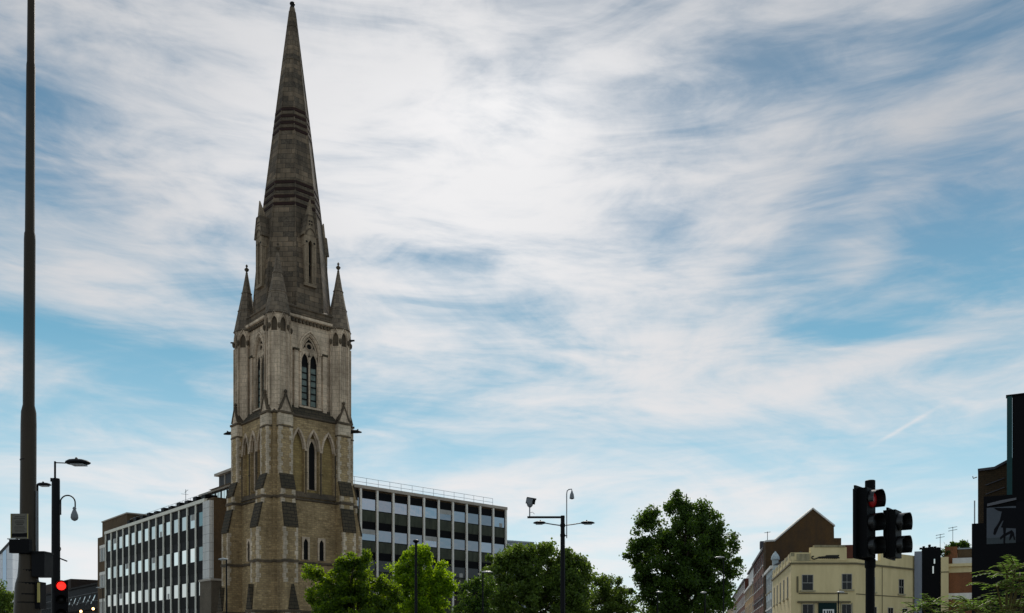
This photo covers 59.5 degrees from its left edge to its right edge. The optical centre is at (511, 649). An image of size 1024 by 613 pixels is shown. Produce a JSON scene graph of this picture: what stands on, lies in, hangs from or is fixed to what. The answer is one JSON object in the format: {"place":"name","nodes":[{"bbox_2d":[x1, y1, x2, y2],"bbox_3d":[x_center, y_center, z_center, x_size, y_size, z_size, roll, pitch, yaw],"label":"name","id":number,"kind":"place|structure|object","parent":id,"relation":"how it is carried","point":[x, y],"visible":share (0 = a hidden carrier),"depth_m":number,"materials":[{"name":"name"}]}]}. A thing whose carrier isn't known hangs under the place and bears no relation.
{"place":"outdoors","nodes":[
{"label":"outdoors","id":0,"kind":"place"},
{"bbox_2d":[0,542,18,601],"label":"tower block","id":1,"kind":"structure","parent":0,"point":[8,567],"depth_m":301.38,"materials":[{"name":"grey glass"}]},
{"bbox_2d":[216,1,361,612],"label":"church tower","id":2,"kind":"structure","parent":0,"point":[291,504],"depth_m":79.83,"materials":[{"name":"brown stone"}]},
{"bbox_2d":[254,441,255,491],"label":"lancet window","id":3,"kind":"structure","parent":2,"relation":"in","point":[254,441],"depth_m":79.88,"materials":[{"name":"black"}]},
{"bbox_2d":[256,339,263,408],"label":"belfry window","id":4,"kind":"structure","parent":2,"relation":"in","point":[260,353],"depth_m":80.18,"materials":[{"name":"beige glass"}]},
{"bbox_2d":[301,536,309,559],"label":"lancet window","id":5,"kind":"structure","parent":2,"relation":"in","point":[305,541],"depth_m":78.65,"materials":[{"name":"black"}]},
{"bbox_2d":[301,337,317,407],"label":"belfry window","id":6,"kind":"structure","parent":2,"relation":"in","point":[309,365],"depth_m":79.69,"materials":[{"name":"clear glass"}]},
{"bbox_2d":[307,439,315,490],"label":"lancet window","id":7,"kind":"structure","parent":2,"relation":"in","point":[311,453],"depth_m":79.44,"materials":[{"name":"black glass"}]},
{"bbox_2d":[317,538,324,560],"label":"lancet window","id":8,"kind":"structure","parent":2,"relation":"in","point":[320,541],"depth_m":79.65,"materials":[{"name":"black"}]},
{"bbox_2d":[0,0,1023,612],"label":"sky","id":9,"kind":"structure","parent":0,"point":[762,261],"materials":[{"name":"blue"}]},
{"bbox_2d":[507,540,533,612],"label":"grey building","id":10,"kind":"structure","parent":0,"point":[510,542],"depth_m":172.63,"materials":[{"name":"metal"}]},
{"bbox_2d":[732,575,748,612],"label":"terraced house","id":11,"kind":"structure","parent":0,"point":[739,596],"depth_m":228.05,"materials":[{"name":"red brick"}]},
{"bbox_2d":[744,566,752,612],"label":"terraced house","id":12,"kind":"structure","parent":0,"point":[748,593],"depth_m":195.41,"materials":[{"name":"brick"}]},
{"bbox_2d":[764,551,802,612],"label":"terraced house","id":13,"kind":"structure","parent":0,"point":[775,557],"depth_m":137.14,"materials":[{"name":"white paint"}]},
{"bbox_2d":[771,545,913,612],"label":"corner building","id":14,"kind":"structure","parent":0,"point":[816,578],"depth_m":105.00,"materials":[{"name":"beige paint"}]},
{"bbox_2d":[800,575,815,591],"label":"window","id":15,"kind":"structure","parent":14,"relation":"in","point":[807,580],"depth_m":104.98,"materials":[{"name":"grey glass"}]},
{"bbox_2d":[803,604,812,612],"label":"window","id":16,"kind":"structure","parent":14,"relation":"in","point":[807,608],"depth_m":104.98,"materials":[{"name":"grey glass"}]},
{"bbox_2d":[840,574,853,590],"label":"window","id":17,"kind":"structure","parent":14,"relation":"in","point":[846,578],"depth_m":104.98,"materials":[{"name":"grey glass"}]},
{"bbox_2d":[842,604,851,612],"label":"window","id":18,"kind":"structure","parent":14,"relation":"in","point":[846,608],"depth_m":104.98,"materials":[{"name":"grey glass"}]},
{"bbox_2d":[898,579,905,595],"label":"window","id":19,"kind":"structure","parent":14,"relation":"in","point":[901,581],"depth_m":111.04,"materials":[{"name":"grey glass"}]},
{"bbox_2d":[972,460,1006,522],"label":"brick wall","id":20,"kind":"structure","parent":0,"point":[992,481],"depth_m":33.77,"materials":[{"name":"brick"}]},
{"label":"road","id":21,"kind":"structure","parent":0,"visible":0},
{"bbox_2d":[7,0,53,612],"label":"steel mast","id":22,"kind":"object","parent":21,"relation":"on","point":[34,564],"visible":1,"depth_m":14.92,"materials":[{"name":"black metal"}]},
{"bbox_2d":[50,457,90,612],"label":"signal pole","id":23,"kind":"object","parent":21,"relation":"on","point":[59,595],"visible":0.99,"depth_m":22.91,"materials":[{"name":"black metal"}]},
{"bbox_2d":[300,548,404,612],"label":"acacia tree","id":24,"kind":"object","parent":21,"relation":"on","point":[346,592],"visible":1,"depth_m":45.40,"materials":[{"name":"green plant"}]},
{"bbox_2d":[413,539,418,612],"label":"street lamp","id":25,"kind":"object","parent":21,"relation":"on","point":[415,541],"visible":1,"depth_m":36.95,"materials":[{"name":"black metal"}]},
{"bbox_2d":[382,543,459,612],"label":"acacia tree","id":26,"kind":"object","parent":21,"relation":"on","point":[436,583],"visible":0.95,"depth_m":49.51,"materials":[{"name":"green plant"}]},
{"bbox_2d":[450,573,499,612],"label":"tree","id":27,"kind":"object","parent":21,"relation":"on","point":[468,604],"visible":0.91,"depth_m":59.71,"materials":[{"name":"green plant"}]},
{"bbox_2d":[482,570,491,612],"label":"street lamp","id":28,"kind":"object","parent":21,"relation":"on","point":[486,571],"visible":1,"depth_m":57.96,"materials":[{"name":"grey metal"}]},
{"bbox_2d":[478,537,598,612],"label":"plane tree","id":29,"kind":"object","parent":21,"relation":"on","point":[533,586],"visible":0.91,"depth_m":64.67,"materials":[{"name":"green plant"}]},
{"bbox_2d":[526,489,593,612],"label":"camera pole","id":30,"kind":"object","parent":21,"relation":"on","point":[530,501],"visible":1,"depth_m":43.91,"materials":[{"name":"black metal"}]},
{"bbox_2d":[586,572,640,612],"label":"plane tree","id":31,"kind":"object","parent":21,"relation":"on","point":[610,599],"visible":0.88,"depth_m":82.97,"materials":[{"name":"green plant"}]},
{"bbox_2d":[619,489,746,612],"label":"lime tree","id":32,"kind":"object","parent":21,"relation":"on","point":[687,568],"visible":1,"depth_m":76.96,"materials":[{"name":"green plant"}]},
{"bbox_2d":[715,556,724,612],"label":"street lamp","id":33,"kind":"object","parent":21,"relation":"on","point":[723,579],"visible":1,"depth_m":69.95,"materials":[{"name":"grey metal"}]},
{"bbox_2d":[853,480,912,612],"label":"traffic light","id":34,"kind":"object","parent":21,"relation":"on","point":[892,543],"visible":1,"depth_m":12.08,"materials":[{"name":"black metal"}]},
{"bbox_2d":[896,593,971,612],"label":"ailanthus tree","id":35,"kind":"object","parent":21,"relation":"on","point":[922,603],"visible":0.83,"depth_m":15.04,"materials":[{"name":"green plant"}]},
{"bbox_2d":[947,555,1023,612],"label":"ailanthus tree","id":36,"kind":"object","parent":21,"relation":"on","point":[1007,607],"visible":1,"depth_m":12.83,"materials":[{"name":"green plant"}]},
{"label":"ground","id":37,"kind":"structure","parent":0,"visible":0},
{"bbox_2d":[0,579,13,612],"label":"plane tree","id":38,"kind":"object","parent":37,"relation":"on","point":[6,602],"visible":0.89,"depth_m":59.66,"materials":[{"name":"green plant"}]},
{"bbox_2d":[41,579,97,612],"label":"building","id":39,"kind":"structure","parent":37,"relation":"on","point":[82,595],"depth_m":151.58,"materials":[{"name":"brick"}]},
{"bbox_2d":[98,512,146,612],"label":"brick stair block","id":40,"kind":"structure","parent":37,"relation":"on","point":[116,521],"depth_m":118.37,"materials":[{"name":"brick"}]},
{"bbox_2d":[99,544,104,561],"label":"window","id":41,"kind":"structure","parent":40,"relation":"in","point":[102,548],"depth_m":118.58,"materials":[{"name":"glass"}]},
{"bbox_2d":[99,571,104,588],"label":"window","id":42,"kind":"structure","parent":40,"relation":"in","point":[102,574],"depth_m":118.58,"materials":[{"name":"glass"}]},
{"bbox_2d":[104,468,230,612],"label":"office building","id":43,"kind":"structure","parent":37,"relation":"on","point":[164,560],"depth_m":98.21,"materials":[{"name":"grey concrete"}]},
{"bbox_2d":[112,559,115,578],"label":"window","id":44,"kind":"structure","parent":43,"relation":"in","point":[113,561],"depth_m":113.90,"materials":[{"name":"white glass"}]},
{"bbox_2d":[112,587,115,606],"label":"window","id":45,"kind":"structure","parent":43,"relation":"in","point":[113,589],"depth_m":113.90,"materials":[{"name":"white glass"}]},
{"bbox_2d":[118,529,121,548],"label":"window","id":46,"kind":"structure","parent":43,"relation":"in","point":[119,531],"depth_m":111.94,"materials":[{"name":"white"}]},
{"bbox_2d":[118,558,121,577],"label":"window","id":47,"kind":"structure","parent":43,"relation":"in","point":[120,559],"depth_m":112.11,"materials":[{"name":"white"}]},
{"bbox_2d":[124,528,127,547],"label":"window","id":48,"kind":"structure","parent":43,"relation":"in","point":[126,529],"depth_m":110.31,"materials":[{"name":"white"}]},
{"bbox_2d":[124,585,127,604],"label":"window","id":49,"kind":"structure","parent":43,"relation":"in","point":[125,587],"depth_m":110.15,"materials":[{"name":"white"}]},
{"bbox_2d":[130,525,134,545],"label":"window","id":50,"kind":"structure","parent":43,"relation":"in","point":[132,529],"depth_m":108.31,"materials":[{"name":"white glass"}]},
{"bbox_2d":[130,555,134,574],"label":"window","id":51,"kind":"structure","parent":43,"relation":"in","point":[132,558],"depth_m":108.31,"materials":[{"name":"white glass"}]},
{"bbox_2d":[130,584,134,604],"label":"window","id":52,"kind":"structure","parent":43,"relation":"in","point":[132,587],"depth_m":108.31,"materials":[{"name":"white glass"}]},
{"bbox_2d":[136,523,140,544],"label":"window","id":53,"kind":"structure","parent":43,"relation":"in","point":[138,533],"depth_m":106.63,"materials":[{"name":"white glass"}]},
{"bbox_2d":[136,553,140,573],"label":"window","id":54,"kind":"structure","parent":43,"relation":"in","point":[138,563],"depth_m":106.63,"materials":[{"name":"white"}]},
{"bbox_2d":[136,583,140,603],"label":"window","id":55,"kind":"structure","parent":43,"relation":"in","point":[138,593],"depth_m":106.63,"materials":[{"name":"white glass"}]},
{"bbox_2d":[143,521,147,542],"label":"window","id":56,"kind":"structure","parent":43,"relation":"in","point":[145,524],"depth_m":104.72,"materials":[{"name":"white"}]},
{"bbox_2d":[143,551,147,572],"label":"window","id":57,"kind":"structure","parent":43,"relation":"in","point":[145,554],"depth_m":104.72,"materials":[{"name":"white"}]},
{"bbox_2d":[143,582,147,602],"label":"window","id":58,"kind":"structure","parent":43,"relation":"in","point":[145,585],"depth_m":104.72,"materials":[{"name":"white glass"}]},
{"bbox_2d":[150,519,154,540],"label":"window","id":59,"kind":"structure","parent":43,"relation":"in","point":[152,522],"depth_m":102.90,"materials":[{"name":"white glass"}]},
{"bbox_2d":[150,550,154,570],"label":"window","id":60,"kind":"structure","parent":43,"relation":"in","point":[152,553],"depth_m":103.00,"materials":[{"name":"white"}]},
{"bbox_2d":[150,581,154,601],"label":"window","id":61,"kind":"structure","parent":43,"relation":"in","point":[152,583],"depth_m":102.90,"materials":[{"name":"white"}]},
{"bbox_2d":[157,516,162,538],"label":"window","id":62,"kind":"structure","parent":43,"relation":"in","point":[160,519],"depth_m":101.13,"materials":[{"name":"white"}]},
{"bbox_2d":[157,548,162,569],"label":"window","id":63,"kind":"structure","parent":43,"relation":"in","point":[159,551],"depth_m":101.04,"materials":[{"name":"white glass"}]},
{"bbox_2d":[157,579,162,600],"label":"window","id":64,"kind":"structure","parent":43,"relation":"in","point":[159,582],"depth_m":100.98,"materials":[{"name":"white glass"}]},
{"bbox_2d":[164,514,169,536],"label":"window","id":65,"kind":"structure","parent":43,"relation":"in","point":[167,517],"depth_m":99.30,"materials":[{"name":"white"}]},
{"bbox_2d":[164,546,169,568],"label":"window","id":66,"kind":"structure","parent":43,"relation":"in","point":[167,549],"depth_m":99.30,"materials":[{"name":"white"}]},
{"bbox_2d":[164,578,169,600],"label":"window","id":67,"kind":"structure","parent":43,"relation":"in","point":[167,581],"depth_m":99.30,"materials":[{"name":"white"}]},
{"bbox_2d":[172,511,177,534],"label":"window","id":68,"kind":"structure","parent":43,"relation":"in","point":[174,515],"depth_m":97.40,"materials":[{"name":"black"}]},
{"bbox_2d":[172,544,177,566],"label":"window","id":69,"kind":"structure","parent":43,"relation":"in","point":[174,547],"depth_m":97.40,"materials":[{"name":"black"}]},
{"bbox_2d":[172,577,177,599],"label":"window","id":70,"kind":"structure","parent":43,"relation":"in","point":[175,579],"depth_m":97.47,"materials":[{"name":"black"}]},
{"bbox_2d":[180,509,185,532],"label":"window","id":71,"kind":"structure","parent":43,"relation":"in","point":[182,512],"depth_m":95.66,"materials":[{"name":"black"}]},
{"bbox_2d":[180,542,185,565],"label":"window","id":72,"kind":"structure","parent":43,"relation":"in","point":[182,545],"depth_m":95.61,"materials":[{"name":"black"}]},
{"bbox_2d":[180,575,185,598],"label":"window","id":73,"kind":"structure","parent":43,"relation":"in","point":[182,578],"depth_m":95.73,"materials":[{"name":"black"}]},
{"bbox_2d":[188,506,194,529],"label":"window","id":74,"kind":"structure","parent":43,"relation":"in","point":[191,510],"depth_m":93.85,"materials":[{"name":"black"}]},
{"bbox_2d":[188,540,194,563],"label":"window","id":75,"kind":"structure","parent":43,"relation":"in","point":[191,544],"depth_m":93.76,"materials":[{"name":"black"}]},
{"bbox_2d":[188,574,194,597],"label":"window","id":76,"kind":"structure","parent":43,"relation":"in","point":[191,578],"depth_m":93.76,"materials":[{"name":"black"}]},
{"bbox_2d":[196,503,202,527],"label":"window","id":77,"kind":"structure","parent":43,"relation":"in","point":[199,515],"depth_m":92.08,"materials":[{"name":"black"}]},
{"bbox_2d":[196,538,202,561],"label":"window","id":78,"kind":"structure","parent":43,"relation":"in","point":[199,549],"depth_m":92.08,"materials":[{"name":"black"}]},
{"bbox_2d":[196,572,202,596],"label":"window","id":79,"kind":"structure","parent":43,"relation":"in","point":[199,575],"depth_m":92.28,"materials":[{"name":"black glass"}]},
{"bbox_2d":[218,558,227,612],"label":"street lamp","id":80,"kind":"object","parent":37,"relation":"on","point":[226,559],"visible":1,"depth_m":54.95,"materials":[{"name":"black metal"}]},
{"bbox_2d":[353,476,507,612],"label":"office building","id":81,"kind":"structure","parent":37,"relation":"on","point":[463,538],"depth_m":108.28,"materials":[{"name":"grey concrete"}]},
{"bbox_2d":[362,490,375,511],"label":"window","id":82,"kind":"structure","parent":81,"relation":"in","point":[368,497],"depth_m":101.68,"materials":[{"name":"black"}]},
{"bbox_2d":[362,521,375,541],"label":"window","id":83,"kind":"structure","parent":81,"relation":"in","point":[365,524],"depth_m":101.73,"materials":[{"name":"black glass"}]},
{"bbox_2d":[362,552,375,571],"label":"window","id":84,"kind":"structure","parent":81,"relation":"in","point":[372,567],"depth_m":102.14,"materials":[{"name":"black glass"}]},
{"bbox_2d":[379,493,391,513],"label":"window","id":85,"kind":"structure","parent":81,"relation":"in","point":[385,500],"depth_m":103.28,"materials":[{"name":"black"}]},
{"bbox_2d":[379,523,391,543],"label":"window","id":86,"kind":"structure","parent":81,"relation":"in","point":[385,530],"depth_m":103.28,"materials":[{"name":"black glass"}]},
{"bbox_2d":[379,553,391,572],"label":"window","id":87,"kind":"structure","parent":81,"relation":"in","point":[384,558],"depth_m":103.18,"materials":[{"name":"black glass"}]},
{"bbox_2d":[395,495,407,515],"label":"window","id":88,"kind":"structure","parent":81,"relation":"in","point":[401,506],"depth_m":104.88,"materials":[{"name":"black"}]},
{"bbox_2d":[395,525,407,544],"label":"window","id":89,"kind":"structure","parent":81,"relation":"in","point":[401,535],"depth_m":104.88,"materials":[{"name":"black glass"}]},
{"bbox_2d":[410,497,422,517],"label":"window","id":90,"kind":"structure","parent":81,"relation":"in","point":[416,505],"depth_m":106.42,"materials":[{"name":"black"}]},
{"bbox_2d":[410,527,422,545],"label":"window","id":91,"kind":"structure","parent":81,"relation":"in","point":[415,532],"depth_m":106.42,"materials":[{"name":"black glass"}]},
{"bbox_2d":[425,500,436,519],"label":"window","id":92,"kind":"structure","parent":81,"relation":"in","point":[430,506],"depth_m":107.97,"materials":[{"name":"black"}]},
{"bbox_2d":[425,528,436,547],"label":"window","id":93,"kind":"structure","parent":81,"relation":"in","point":[428,532],"depth_m":108.02,"materials":[{"name":"black glass"}]},
{"bbox_2d":[440,502,451,520],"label":"window","id":94,"kind":"structure","parent":81,"relation":"in","point":[444,506],"depth_m":109.59,"materials":[{"name":"black"}]},
{"bbox_2d":[440,530,451,549],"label":"window","id":95,"kind":"structure","parent":81,"relation":"in","point":[445,536],"depth_m":109.59,"materials":[{"name":"black"}]},
{"bbox_2d":[454,588,463,605],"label":"window","id":96,"kind":"structure","parent":81,"relation":"in","point":[456,592],"depth_m":110.93,"materials":[{"name":"black"}]},
{"bbox_2d":[454,504,465,522],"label":"window","id":97,"kind":"structure","parent":81,"relation":"in","point":[459,510],"depth_m":111.18,"materials":[{"name":"black"}]},
{"bbox_2d":[454,532,465,550],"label":"window","id":98,"kind":"structure","parent":81,"relation":"in","point":[459,538],"depth_m":111.18,"materials":[{"name":"black"}]},
{"bbox_2d":[454,560,465,578],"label":"window","id":99,"kind":"structure","parent":81,"relation":"in","point":[459,566],"depth_m":111.12,"materials":[{"name":"black glass"}]},
{"bbox_2d":[468,506,478,524],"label":"window","id":100,"kind":"structure","parent":81,"relation":"in","point":[473,512],"depth_m":112.74,"materials":[{"name":"black"}]},
{"bbox_2d":[468,534,478,551],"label":"window","id":101,"kind":"structure","parent":81,"relation":"in","point":[473,539],"depth_m":112.74,"materials":[{"name":"black"}]},
{"bbox_2d":[468,561,478,578],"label":"window","id":102,"kind":"structure","parent":81,"relation":"in","point":[473,567],"depth_m":112.71,"materials":[{"name":"black"}]},
{"bbox_2d":[481,508,491,526],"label":"window","id":103,"kind":"structure","parent":81,"relation":"in","point":[486,514],"depth_m":114.29,"materials":[{"name":"black"}]},
{"bbox_2d":[481,535,491,553],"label":"window","id":104,"kind":"structure","parent":81,"relation":"in","point":[486,541],"depth_m":114.29,"materials":[{"name":"black"}]},
{"bbox_2d":[494,510,504,528],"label":"window","id":105,"kind":"structure","parent":81,"relation":"in","point":[499,516],"depth_m":115.89,"materials":[{"name":"black"}]},
{"bbox_2d":[494,537,504,553],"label":"window","id":106,"kind":"structure","parent":81,"relation":"in","point":[499,543],"depth_m":115.81,"materials":[{"name":"black"}]},
{"bbox_2d":[752,508,852,612],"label":"brick building","id":107,"kind":"structure","parent":37,"relation":"on","point":[806,531],"depth_m":143.90,"materials":[{"name":"brick"}]},
{"bbox_2d":[914,544,948,612],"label":"narrow building","id":108,"kind":"structure","parent":37,"relation":"on","point":[931,572],"depth_m":111.85,"materials":[{"name":"black paint"}]},
{"bbox_2d":[936,527,971,612],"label":"brick house","id":109,"kind":"structure","parent":37,"relation":"on","point":[960,569],"depth_m":111.35,"materials":[{"name":"brown brick"}]},
{"bbox_2d":[941,539,971,556],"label":"roof plants","id":110,"kind":"object","parent":109,"relation":"on","point":[962,543],"visible":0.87,"depth_m":112.58,"materials":[{"name":"green plant"}]},
{"bbox_2d":[972,494,1023,612],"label":"billboard","id":111,"kind":"object","parent":37,"relation":"on","point":[997,534],"visible":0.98,"depth_m":30.62,"materials":[{"name":"grey"}]},
{"bbox_2d":[1006,393,1023,494],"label":"tall hoarding","id":112,"kind":"object","parent":37,"relation":"on","point":[1015,443],"visible":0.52,"depth_m":32.48,"materials":[{"name":"black metal"}]},
{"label":"pavement","id":113,"kind":"structure","parent":0,"visible":0},
{"bbox_2d":[36,481,50,578],"bbox_3d":[-16.745,-2.205,32.000,0.594,7.610,0.340,0,0,0],"label":"street lamp","id":114,"kind":"object","parent":113,"relation":"on","point":[42,484],"visible":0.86,"depth_m":32.00,"materials":[{"name":"black metal"}]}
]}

